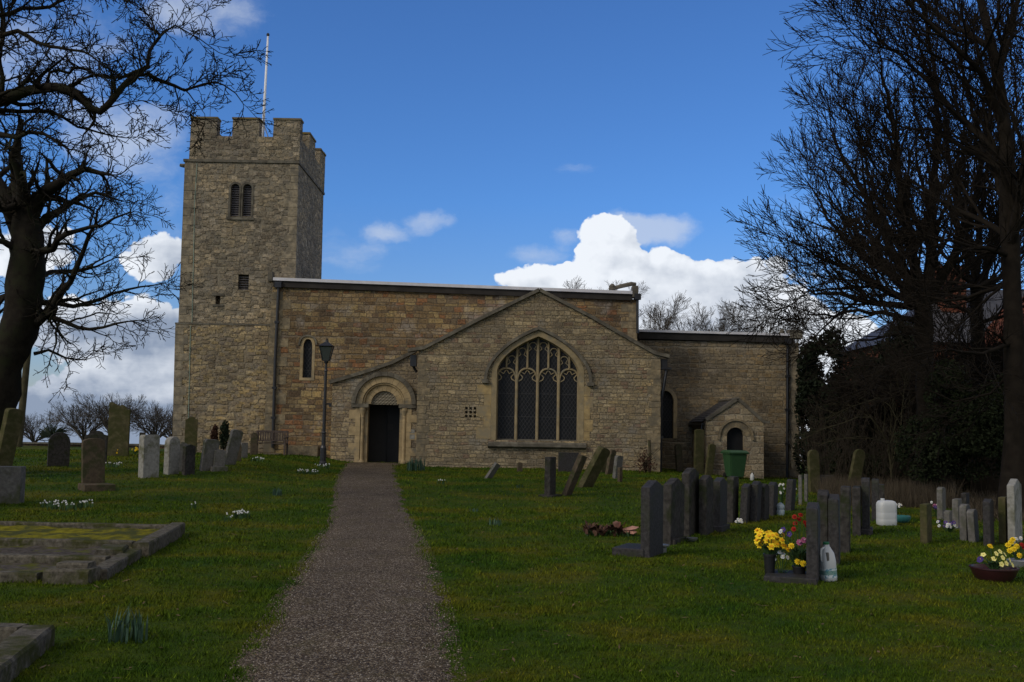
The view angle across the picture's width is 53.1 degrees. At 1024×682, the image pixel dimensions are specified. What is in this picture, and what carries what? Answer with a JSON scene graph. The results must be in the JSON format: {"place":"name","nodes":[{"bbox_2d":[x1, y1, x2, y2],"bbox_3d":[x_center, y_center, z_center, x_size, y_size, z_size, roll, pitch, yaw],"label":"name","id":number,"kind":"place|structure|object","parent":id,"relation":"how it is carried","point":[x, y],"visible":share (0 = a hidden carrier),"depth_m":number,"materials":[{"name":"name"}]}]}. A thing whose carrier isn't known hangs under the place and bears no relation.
{"place":"outdoors","nodes":[
{"label":"outdoors","id":0,"kind":"place"},
{"bbox_2d":[236,462,459,681],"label":"path","id":1,"kind":"structure","parent":0,"point":[363,490],"depth_m":8.93,"materials":[{"name":"gravel"}]},
{"bbox_2d":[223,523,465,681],"bbox_3d":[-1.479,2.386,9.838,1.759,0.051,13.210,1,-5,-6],"label":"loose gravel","id":2,"kind":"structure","parent":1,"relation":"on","point":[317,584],"depth_m":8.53,"materials":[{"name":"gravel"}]},
{"bbox_2d":[0,446,1023,681],"bbox_3d":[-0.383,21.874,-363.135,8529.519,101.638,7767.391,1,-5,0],"label":"ground","id":3,"kind":"structure","parent":0,"point":[185,633],"depth_m":10.31,"materials":[{"name":"plant"}]},
{"bbox_2d":[0,408,23,465],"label":"gravestone","id":4,"kind":"object","parent":3,"relation":"on","point":[11,426],"visible":0.93,"depth_m":24.04,"materials":[{"name":"stone"}]},
{"bbox_2d":[0,466,25,503],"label":"gravestone","id":5,"kind":"object","parent":3,"relation":"on","point":[12,484],"visible":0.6,"depth_m":18.64,"materials":[{"name":"stone"}]},
{"bbox_2d":[0,623,54,681],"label":"grave plot","id":6,"kind":"object","parent":3,"relation":"on","point":[23,646],"visible":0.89,"depth_m":6.68,"materials":[{"name":"stone"}]},
{"bbox_2d":[23,410,85,441],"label":"bare tree","id":7,"kind":"object","parent":3,"relation":"on","point":[31,437],"visible":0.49,"depth_m":69.25,"materials":[{"name":"brown plant"}]},
{"bbox_2d":[38,421,70,437],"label":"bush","id":8,"kind":"object","parent":3,"relation":"on","point":[48,432],"visible":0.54,"depth_m":41.52,"materials":[{"name":"green plant"}]},
{"bbox_2d":[47,432,69,466],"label":"gravestone","id":9,"kind":"object","parent":3,"relation":"on","point":[58,453],"visible":0.85,"depth_m":27.50,"materials":[{"name":"stone"}]},
{"bbox_2d":[46,500,85,510],"bbox_3d":[-7.866,2.893,18.065,0.637,0.165,0.595,-3,-6,39],"label":"snowdrop clump","id":10,"kind":"object","parent":3,"relation":"on","point":[67,506],"visible":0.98,"depth_m":18.00,"materials":[{"name":"white plant"}]},
{"bbox_2d":[39,401,135,440],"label":"bare tree","id":11,"kind":"object","parent":3,"relation":"on","point":[83,431],"visible":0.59,"depth_m":59.33,"materials":[{"name":"brown plant"}]},
{"bbox_2d":[0,521,184,584],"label":"grave plot","id":12,"kind":"object","parent":3,"relation":"on","point":[75,553],"visible":0.94,"depth_m":12.06,"materials":[{"name":"stone"}]},
{"bbox_2d":[23,442,164,448],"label":"boundary wall","id":13,"kind":"structure","parent":3,"relation":"on","point":[77,444],"depth_m":42.56,"materials":[{"name":"stone"}]},
{"bbox_2d":[17,262,174,446],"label":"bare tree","id":14,"kind":"object","parent":3,"relation":"on","point":[25,380],"visible":0.34,"depth_m":40.84,"materials":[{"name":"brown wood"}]},
{"bbox_2d":[85,431,107,463],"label":"gravestone","id":15,"kind":"object","parent":3,"relation":"on","point":[98,434],"visible":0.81,"depth_m":28.61,"materials":[{"name":"stone"}]},
{"bbox_2d":[78,438,115,491],"bbox_3d":[-8.800,2.691,21.724,0.620,1.245,0.680,4,-6,-35],"label":"gravestone","id":16,"kind":"object","parent":3,"relation":"on","point":[93,464],"visible":0.77,"depth_m":21.84,"materials":[{"name":"brown stone"}]},
{"bbox_2d":[0,95,203,429],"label":"gnarled tree","id":17,"kind":"object","parent":3,"relation":"on","point":[25,316],"visible":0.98,"depth_m":24.76,"materials":[{"name":"brown plant"}]},
{"bbox_2d":[69,392,147,432],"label":"bare tree","id":18,"kind":"object","parent":3,"relation":"on","point":[103,417],"visible":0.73,"depth_m":57.54,"materials":[{"name":"brown plant"}]},
{"bbox_2d":[107,402,130,456],"bbox_3d":[-12.523,2.889,32.626,0.637,1.875,0.160,2,-5,-10],"label":"gravestone","id":19,"kind":"object","parent":3,"relation":"on","point":[119,428],"visible":0.85,"depth_m":32.55,"materials":[{"name":"stone"}]},
{"bbox_2d":[104,603,147,643],"bbox_3d":[-2.784,2.032,7.385,0.326,0.274,0.294,1,-5,0],"label":"daffodil clump","id":20,"kind":"object","parent":3,"relation":"on","point":[137,627],"visible":0.89,"depth_m":7.34,"materials":[{"name":"green plant"}]},
{"bbox_2d":[103,401,172,437],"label":"bare tree","id":21,"kind":"object","parent":3,"relation":"on","point":[158,421],"visible":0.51,"depth_m":59.14,"materials":[{"name":"grey plant"}]},
{"bbox_2d":[0,0,281,186],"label":"gnarled tree","id":22,"kind":"object","parent":3,"relation":"on","point":[22,90],"visible":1,"depth_m":18.44,"materials":[{"name":"brown plant"}]},
{"bbox_2d":[138,435,159,477],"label":"gravestone","id":23,"kind":"object","parent":3,"relation":"on","point":[149,453],"visible":0.74,"depth_m":24.64,"materials":[{"name":"stone"}]},
{"bbox_2d":[131,406,172,437],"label":"bare tree","id":24,"kind":"object","parent":3,"relation":"on","point":[168,434],"visible":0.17,"depth_m":62.50,"materials":[{"name":"grey plant"}]},
{"bbox_2d":[163,436,179,474],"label":"gravestone","id":25,"kind":"object","parent":3,"relation":"on","point":[171,455],"visible":0.85,"depth_m":25.76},
{"bbox_2d":[182,444,195,475],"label":"gravestone","id":26,"kind":"object","parent":3,"relation":"on","point":[188,459],"visible":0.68,"depth_m":25.67,"materials":[{"name":"stone"}]},
{"bbox_2d":[184,417,197,452],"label":"gravestone","id":27,"kind":"object","parent":3,"relation":"on","point":[191,427],"visible":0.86,"depth_m":36.21,"materials":[{"name":"stone"}]},
{"bbox_2d":[199,439,219,470],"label":"gravestone","id":28,"kind":"object","parent":3,"relation":"on","point":[210,447],"visible":0.74,"depth_m":26.86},
{"bbox_2d":[210,449,227,471],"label":"gravestone","id":29,"kind":"object","parent":3,"relation":"on","point":[219,460],"visible":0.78,"depth_m":26.93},
{"bbox_2d":[218,420,229,449],"bbox_3d":[-10.167,3.381,36.138,0.433,1.227,0.442,1,-5,0],"label":"dwarf conifer","id":30,"kind":"object","parent":3,"relation":"on","point":[224,430],"visible":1,"depth_m":36.07,"materials":[{"name":"green plant"}]},
{"bbox_2d":[225,429,242,464],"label":"gravestone","id":31,"kind":"object","parent":3,"relation":"on","point":[234,443],"visible":0.88,"depth_m":29.13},
{"bbox_2d":[256,430,288,454],"bbox_3d":[-8.422,3.562,35.740,1.130,0.870,0.490,1,-5,0],"label":"bench","id":32,"kind":"object","parent":3,"relation":"on","point":[285,443],"visible":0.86,"depth_m":35.95,"materials":[{"name":"brown wood"}]},
{"bbox_2d":[318,338,334,464],"bbox_3d":[-6.019,1.934,32.944,0.460,4.087,0.460,1,-5,0],"label":"lamp post","id":33,"kind":"object","parent":3,"relation":"on","point":[326,347],"visible":0.99,"depth_m":32.91,"materials":[{"name":"metal"}]},
{"bbox_2d":[406,457,424,470],"bbox_3d":[-2.958,3.778,31.503,0.513,0.442,0.519,-2,-6,34],"label":"daffodil clump","id":34,"kind":"object","parent":3,"relation":"on","point":[411,466],"visible":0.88,"depth_m":31.44,"materials":[{"name":"green plant"}]},
{"bbox_2d":[172,102,802,478],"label":"church","id":35,"kind":"structure","parent":3,"relation":"on","point":[453,375],"depth_m":37.18,"materials":[{"name":"stone"}]},
{"bbox_2d":[262,33,269,136],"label":"flagpole","id":36,"kind":"object","parent":35,"relation":"on","point":[265,88],"visible":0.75,"depth_m":40.11,"materials":[{"name":"metal"}]},
{"bbox_2d":[3,476,1023,681],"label":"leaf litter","id":37,"kind":"object","parent":3,"relation":"on","point":[517,613],"visible":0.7,"depth_m":8.11,"materials":[{"name":"brown plant"}]},
{"bbox_2d":[538,457,561,496],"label":"gravestone","id":38,"kind":"object","parent":3,"relation":"on","point":[550,479],"visible":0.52,"depth_m":22.68,"materials":[{"name":"stone"}]},
{"bbox_2d":[558,452,578,471],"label":"gravestone","id":39,"kind":"object","parent":3,"relation":"on","point":[566,461],"visible":0.54,"depth_m":32.53,"materials":[{"name":"stone"}]},
{"bbox_2d":[562,454,586,495],"bbox_3d":[1.384,3.104,23.098,0.110,1.139,0.300,21,-5,30],"label":"gravestone","id":40,"kind":"object","parent":3,"relation":"on","point":[574,475],"visible":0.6,"depth_m":23.00,"materials":[{"name":"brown stone"}]},
{"bbox_2d":[577,446,609,486],"bbox_3d":[2.035,3.224,25.572,0.160,1.266,0.400,24,-6,42],"label":"gravestone","id":41,"kind":"object","parent":3,"relation":"on","point":[595,466],"visible":0.85,"depth_m":25.46,"materials":[{"name":"stone"}]},
{"bbox_2d":[564,276,649,316],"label":"bare tree","id":42,"kind":"object","parent":3,"relation":"on","point":[576,286],"visible":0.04,"depth_m":62.40,"materials":[{"name":"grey plant"}]},
{"bbox_2d":[577,521,638,536],"bbox_3d":[1.430,2.796,15.386,0.949,0.229,0.759,1,-5,0],"label":"funeral wreath","id":43,"kind":"object","parent":3,"relation":"on","point":[616,528],"visible":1,"depth_m":15.28,"materials":[{"name":"brown plant"}]},
{"bbox_2d":[605,450,615,473],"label":"gravestone","id":44,"kind":"object","parent":3,"relation":"on","point":[610,464],"visible":0.85,"depth_m":31.12,"materials":[{"name":"brown stone"}]},
{"bbox_2d":[612,480,662,557],"bbox_3d":[1.616,2.332,13.111,0.490,1.104,0.620,-1,-5,25],"label":"gravestone","id":45,"kind":"object","parent":3,"relation":"on","point":[650,545],"visible":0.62,"depth_m":12.85,"materials":[{"name":"stone"}]},
{"bbox_2d":[632,447,657,472],"bbox_3d":[4.320,3.831,33.002,0.869,0.924,0.622,1,-5,0],"label":"russet shrub","id":46,"kind":"object","parent":3,"relation":"on","point":[645,462],"visible":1,"depth_m":32.95,"materials":[{"name":"brown plant"}]},
{"bbox_2d":[639,290,693,329],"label":"bare tree","id":47,"kind":"object","parent":3,"relation":"on","point":[668,318],"visible":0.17,"depth_m":55.76,"materials":[{"name":"grey plant"}]},
{"bbox_2d":[663,478,685,544],"bbox_3d":[2.323,2.517,14.714,0.220,1.091,0.735,-1,-5,25],"label":"gravestone","id":48,"kind":"object","parent":3,"relation":"on","point":[673,508],"visible":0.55,"depth_m":14.51,"materials":[{"name":"stone"}]},
{"bbox_2d":[674,444,683,471],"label":"gravestone","id":49,"kind":"object","parent":3,"relation":"on","point":[678,457],"visible":0.85,"depth_m":36.24,"materials":[{"name":"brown stone"}]},
{"bbox_2d":[639,301,735,331],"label":"bare tree","id":50,"kind":"object","parent":3,"relation":"on","point":[655,307],"visible":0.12,"depth_m":57.14,"materials":[{"name":"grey plant"}]},
{"bbox_2d":[682,468,698,536],"bbox_3d":[2.720,2.522,15.610,0.120,1.173,0.565,-1,-5,25],"label":"gravestone","id":51,"kind":"object","parent":3,"relation":"on","point":[690,479],"visible":0.67,"depth_m":15.45,"materials":[{"name":"stone"}]},
{"bbox_2d":[693,429,703,474],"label":"gravestone","id":52,"kind":"object","parent":3,"relation":"on","point":[698,465],"visible":0.86,"depth_m":35.16,"materials":[{"name":"stone"}]},
{"bbox_2d":[699,475,712,535],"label":"gravestone","id":53,"kind":"object","parent":3,"relation":"on","point":[705,505],"visible":0.68,"depth_m":15.58,"materials":[{"name":"stone"}]},
{"bbox_2d":[655,301,762,332],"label":"bare tree","id":54,"kind":"object","parent":3,"relation":"on","point":[728,326],"visible":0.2,"depth_m":56.57,"materials":[{"name":"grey plant"}]},
{"bbox_2d":[704,444,715,474],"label":"gravestone","id":55,"kind":"object","parent":3,"relation":"on","point":[710,457],"visible":0.86,"depth_m":34.74,"materials":[{"name":"stone"}]},
{"bbox_2d":[713,477,729,531],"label":"gravestone","id":56,"kind":"object","parent":3,"relation":"on","point":[720,523],"visible":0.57,"depth_m":16.14,"materials":[{"name":"stone"}]},
{"bbox_2d":[727,476,738,522],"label":"gravestone","id":57,"kind":"object","parent":3,"relation":"on","point":[732,496],"visible":0.72,"depth_m":17.68,"materials":[{"name":"stone"}]},
{"bbox_2d":[721,450,748,477],"bbox_3d":[7.472,4.147,34.416,0.710,0.949,0.812,2,-5,-12],"label":"wheelie bin","id":58,"kind":"object","parent":3,"relation":"on","point":[734,462],"visible":0.84,"depth_m":34.12,"materials":[{"name":"green plastic"}]},
{"bbox_2d":[740,483,750,522],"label":"gravestone","id":59,"kind":"object","parent":3,"relation":"on","point":[745,502],"visible":0.67,"depth_m":17.69,"materials":[{"name":"stone"}]},
{"bbox_2d":[691,301,803,346],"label":"bare tree","id":60,"kind":"object","parent":3,"relation":"on","point":[754,324],"visible":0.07,"depth_m":56.79,"materials":[{"name":"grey plant"}]},
{"bbox_2d":[750,481,762,521],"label":"gravestone","id":61,"kind":"object","parent":3,"relation":"on","point":[756,501],"visible":0.68,"depth_m":17.86,"materials":[{"name":"stone"}]},
{"bbox_2d":[761,483,768,519],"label":"gravestone","id":62,"kind":"object","parent":3,"relation":"on","point":[765,504],"visible":0.46,"depth_m":18.20,"materials":[{"name":"stone"}]},
{"bbox_2d":[763,553,775,573],"bbox_3d":[2.820,2.462,11.208,0.145,0.265,0.145,1,-5,0],"label":"flower pot","id":63,"kind":"object","parent":3,"relation":"on","point":[769,563],"visible":0.88,"depth_m":11.16,"materials":[{"name":"stone"}]},
{"bbox_2d":[754,528,790,555],"bbox_3d":[2.862,2.215,11.206,0.416,0.311,0.338,1,-5,0],"label":"daffodil bunch","id":64,"kind":"object","parent":63,"relation":"in","point":[771,543],"visible":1,"depth_m":11.19,"materials":[{"name":"yellow plant"}]},
{"bbox_2d":[768,482,777,515],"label":"gravestone","id":65,"kind":"object","parent":3,"relation":"on","point":[773,494],"visible":0.64,"depth_m":19.06,"materials":[{"name":"stone"}]},
{"bbox_2d":[716,296,854,359],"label":"bare tree","id":66,"kind":"object","parent":3,"relation":"on","point":[758,322],"visible":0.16,"depth_m":55.92,"materials":[{"name":"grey plant"}]},
{"bbox_2d":[785,479,795,510],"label":"gravestone","id":67,"kind":"object","parent":3,"relation":"on","point":[790,495],"visible":0.74,"depth_m":20.34,"materials":[{"name":"stone"}]},
{"bbox_2d":[764,502,819,584],"bbox_3d":[3.057,2.255,11.152,0.555,1.005,0.620,-1,-5,20],"label":"gravestone","id":68,"kind":"object","parent":3,"relation":"on","point":[811,574],"visible":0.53,"depth_m":10.89,"materials":[{"name":"stone"}]},
{"bbox_2d":[792,565,805,573],"bbox_3d":[3.131,2.524,11.167,0.160,0.142,0.160,1,-5,0],"label":"flower pot","id":69,"kind":"object","parent":3,"relation":"on","point":[798,570],"visible":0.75,"depth_m":11.11,"materials":[{"name":"black plastic"}]},
{"bbox_2d":[779,513,819,566],"bbox_3d":[3.111,2.187,11.228,0.592,0.602,0.548,1,-5,0],"label":"flower bouquet","id":70,"kind":"object","parent":69,"relation":"in","point":[799,556],"visible":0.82,"depth_m":11.17,"materials":[{"name":"multicoloured plant"}]},
{"bbox_2d":[807,450,819,492],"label":"gravestone","id":71,"kind":"object","parent":3,"relation":"on","point":[813,465],"visible":0.85,"depth_m":27.36,"materials":[{"name":"stone"}]},
{"bbox_2d":[817,490,828,547],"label":"gravestone","id":72,"kind":"object","parent":3,"relation":"on","point":[822,497],"visible":0.56,"depth_m":12.35,"materials":[{"name":"stone"}]},
{"bbox_2d":[792,326,854,478],"bbox_3d":[11.995,2.458,38.259,3.225,6.028,2.691,1,-5,0],"label":"holly tree","id":73,"kind":"object","parent":3,"relation":"on","point":[804,388],"visible":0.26,"depth_m":37.94,"materials":[{"name":"green plant"}]},
{"bbox_2d":[820,542,836,581],"bbox_3d":[3.402,2.383,11.072,0.171,0.416,0.157,-2,-4,-15],"label":"milk jug","id":74,"kind":"object","parent":3,"relation":"on","point":[828,570],"visible":0.98,"depth_m":11.01,"materials":[{"name":"plastic"}]},
{"bbox_2d":[828,494,839,565],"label":"gravestone","id":75,"kind":"object","parent":3,"relation":"on","point":[834,521],"visible":0.67,"depth_m":12.28,"materials":[{"name":"stone"}]},
{"bbox_2d":[840,486,850,553],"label":"gravestone","id":76,"kind":"object","parent":3,"relation":"on","point":[845,514],"visible":0.74,"depth_m":13.61,"materials":[{"name":"stone"}]},
{"bbox_2d":[795,341,915,467],"bbox_3d":[11.190,2.320,32.939,4.043,4.944,6.780,-1,-5,27],"label":"bare tree","id":77,"kind":"object","parent":3,"relation":"on","point":[843,389],"visible":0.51,"depth_m":32.34,"materials":[{"name":"brown plant"}]},
{"bbox_2d":[795,360,915,477],"bbox_3d":[9.107,1.992,26.704,3.758,3.112,1.532,3,-5,-23],"label":"young tree","id":78,"kind":"object","parent":3,"relation":"on","point":[891,460],"visible":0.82,"depth_m":26.83,"materials":[{"name":"brown plant"}]},
{"bbox_2d":[852,485,861,535],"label":"gravestone","id":79,"kind":"object","parent":3,"relation":"on","point":[856,512],"visible":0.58,"depth_m":15.87,"materials":[{"name":"stone"}]},
{"bbox_2d":[849,449,864,483],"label":"gravestone","id":80,"kind":"object","parent":3,"relation":"on","point":[857,463],"visible":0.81,"depth_m":26.98,"materials":[{"name":"stone"}]},
{"bbox_2d":[861,477,872,534],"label":"gravestone","id":81,"kind":"object","parent":3,"relation":"on","point":[866,528],"visible":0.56,"depth_m":16.14,"materials":[{"name":"stone"}]},
{"bbox_2d":[719,0,1023,493],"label":"bare tree","id":82,"kind":"object","parent":3,"relation":"on","point":[814,254],"visible":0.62,"depth_m":25.30,"materials":[{"name":"brown plant"}]},
{"bbox_2d":[829,321,914,473],"bbox_3d":[13.053,2.133,36.402,4.017,6.072,2.956,1,-5,0],"label":"yew tree","id":83,"kind":"object","parent":3,"relation":"on","point":[900,346],"visible":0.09,"depth_m":35.99,"materials":[{"name":"green plant"}]},
{"bbox_2d":[871,479,878,520],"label":"gravestone","id":84,"kind":"object","parent":3,"relation":"on","point":[875,490],"visible":0.7,"depth_m":18.48,"materials":[{"name":"stone"}]},
{"bbox_2d":[783,389,986,493],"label":"undergrowth","id":85,"kind":"object","parent":3,"relation":"on","point":[883,471],"visible":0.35,"depth_m":29.54,"materials":[{"name":"plant"}]},
{"bbox_2d":[876,498,896,525],"bbox_3d":[6.491,2.962,17.752,0.314,0.462,0.235,2,-5,-10],"label":"plastic container","id":86,"kind":"object","parent":3,"relation":"on","point":[886,512],"visible":0.98,"depth_m":17.64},
{"bbox_2d":[806,451,970,492],"bbox_3d":[13.522,4.072,30.899,8.908,2.150,2.614,1,-5,6],"label":"laurel hedge","id":87,"kind":"object","parent":3,"relation":"on","point":[833,470],"visible":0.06,"depth_m":30.88,"materials":[{"name":"green plant"}]},
{"bbox_2d":[764,0,1023,513],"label":"bare tree","id":88,"kind":"object","parent":3,"relation":"on","point":[1009,182],"visible":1,"depth_m":20.28,"materials":[{"name":"brown plant"}]},
{"bbox_2d":[845,314,949,460],"bbox_3d":[13.338,1.942,34.027,4.028,5.952,7.269,-2,-5,30],"label":"bare tree","id":89,"kind":"object","parent":3,"relation":"on","point":[891,361],"visible":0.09,"depth_m":33.25,"materials":[{"name":"brown plant"}]},
{"bbox_2d":[806,0,1023,495],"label":"bare tree","id":90,"kind":"object","parent":3,"relation":"on","point":[990,215],"visible":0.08,"depth_m":29.22,"materials":[{"name":"brown plant"}]},
{"bbox_2d":[811,472,1023,521],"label":"dry stalks","id":91,"kind":"object","parent":3,"relation":"on","point":[903,493],"visible":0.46,"depth_m":23.05,"materials":[{"name":"plant"}]},
{"bbox_2d":[920,503,931,543],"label":"gravestone","id":92,"kind":"object","parent":3,"relation":"on","point":[925,523],"visible":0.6,"depth_m":14.97,"materials":[{"name":"stone"}]},
{"bbox_2d":[842,266,1023,471],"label":"brick house","id":93,"kind":"structure","parent":3,"relation":"on","point":[991,306],"depth_m":48.44,"materials":[{"name":"brick"}]},
{"bbox_2d":[872,303,1000,490],"bbox_3d":[13.582,1.749,31.082,4.525,5.851,7.010,-1,-5,25],"label":"bare tree","id":94,"kind":"object","parent":3,"relation":"on","point":[947,354],"visible":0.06,"depth_m":30.53,"materials":[{"name":"brown plant"}]},
{"bbox_2d":[937,487,945,519],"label":"gravestone","id":95,"kind":"object","parent":3,"relation":"on","point":[941,500],"visible":0.84,"depth_m":19.19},
{"bbox_2d":[893,359,1003,497],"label":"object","id":96,"kind":"object","parent":3,"relation":"on","point":[988,426],"visible":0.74,"depth_m":24.06,"materials":[{"name":"green plant"}]},
{"bbox_2d":[952,498,961,528],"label":"gravestone","id":97,"kind":"object","parent":3,"relation":"on","point":[956,502],"visible":0.5,"depth_m":17.52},
{"bbox_2d":[959,504,969,540],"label":"gravestone","id":98,"kind":"object","parent":3,"relation":"on","point":[963,508],"visible":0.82,"depth_m":15.46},
{"bbox_2d":[966,509,978,542],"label":"gravestone","id":99,"kind":"object","parent":3,"relation":"on","point":[972,525],"visible":0.85,"depth_m":15.27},
{"bbox_2d":[936,302,1023,494],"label":"bare tree","id":100,"kind":"object","parent":3,"relation":"on","point":[992,483],"visible":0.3,"depth_m":27.67,"materials":[{"name":"brown plant"}]},
{"bbox_2d":[982,499,994,545],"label":"gravestone","id":101,"kind":"object","parent":3,"relation":"on","point":[988,521],"visible":0.68,"depth_m":14.91,"materials":[{"name":"stone"}]},
{"bbox_2d":[968,564,1019,581],"bbox_3d":[5.341,2.575,11.348,0.518,0.144,0.518,1,-5,0],"label":"planter bowl","id":102,"kind":"object","parent":3,"relation":"on","point":[986,573],"visible":0.86,"depth_m":11.18,"materials":[{"name":"ceramic"}]},
{"bbox_2d":[977,544,1013,569],"bbox_3d":[5.348,2.403,11.348,0.303,0.283,0.324,5,-6,-43],"label":"primula planting","id":103,"kind":"object","parent":102,"relation":"in","point":[994,564],"visible":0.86,"depth_m":11.33,"materials":[{"name":"yellow plant"}]},
{"bbox_2d":[998,496,1007,543],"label":"gravestone","id":104,"kind":"object","parent":3,"relation":"on","point":[1002,519],"visible":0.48,"depth_m":15.25,"materials":[{"name":"stone"}]},
{"bbox_2d":[1007,479,1022,544],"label":"gravestone","id":105,"kind":"object","parent":3,"relation":"on","point":[1014,506],"visible":0.68,"depth_m":15.08,"materials":[{"name":"stone"}]},
{"bbox_2d":[0,0,1023,443],"label":"sky","id":106,"kind":"structure","parent":0,"point":[518,143],"materials":[{"name":"blue"}]},
{"bbox_2d":[1005,536,1023,559],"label":"flower bouquet","id":107,"kind":"object","parent":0,"point":[1016,555],"visible":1,"depth_m":12.46,"materials":[{"name":"yellow plant"}]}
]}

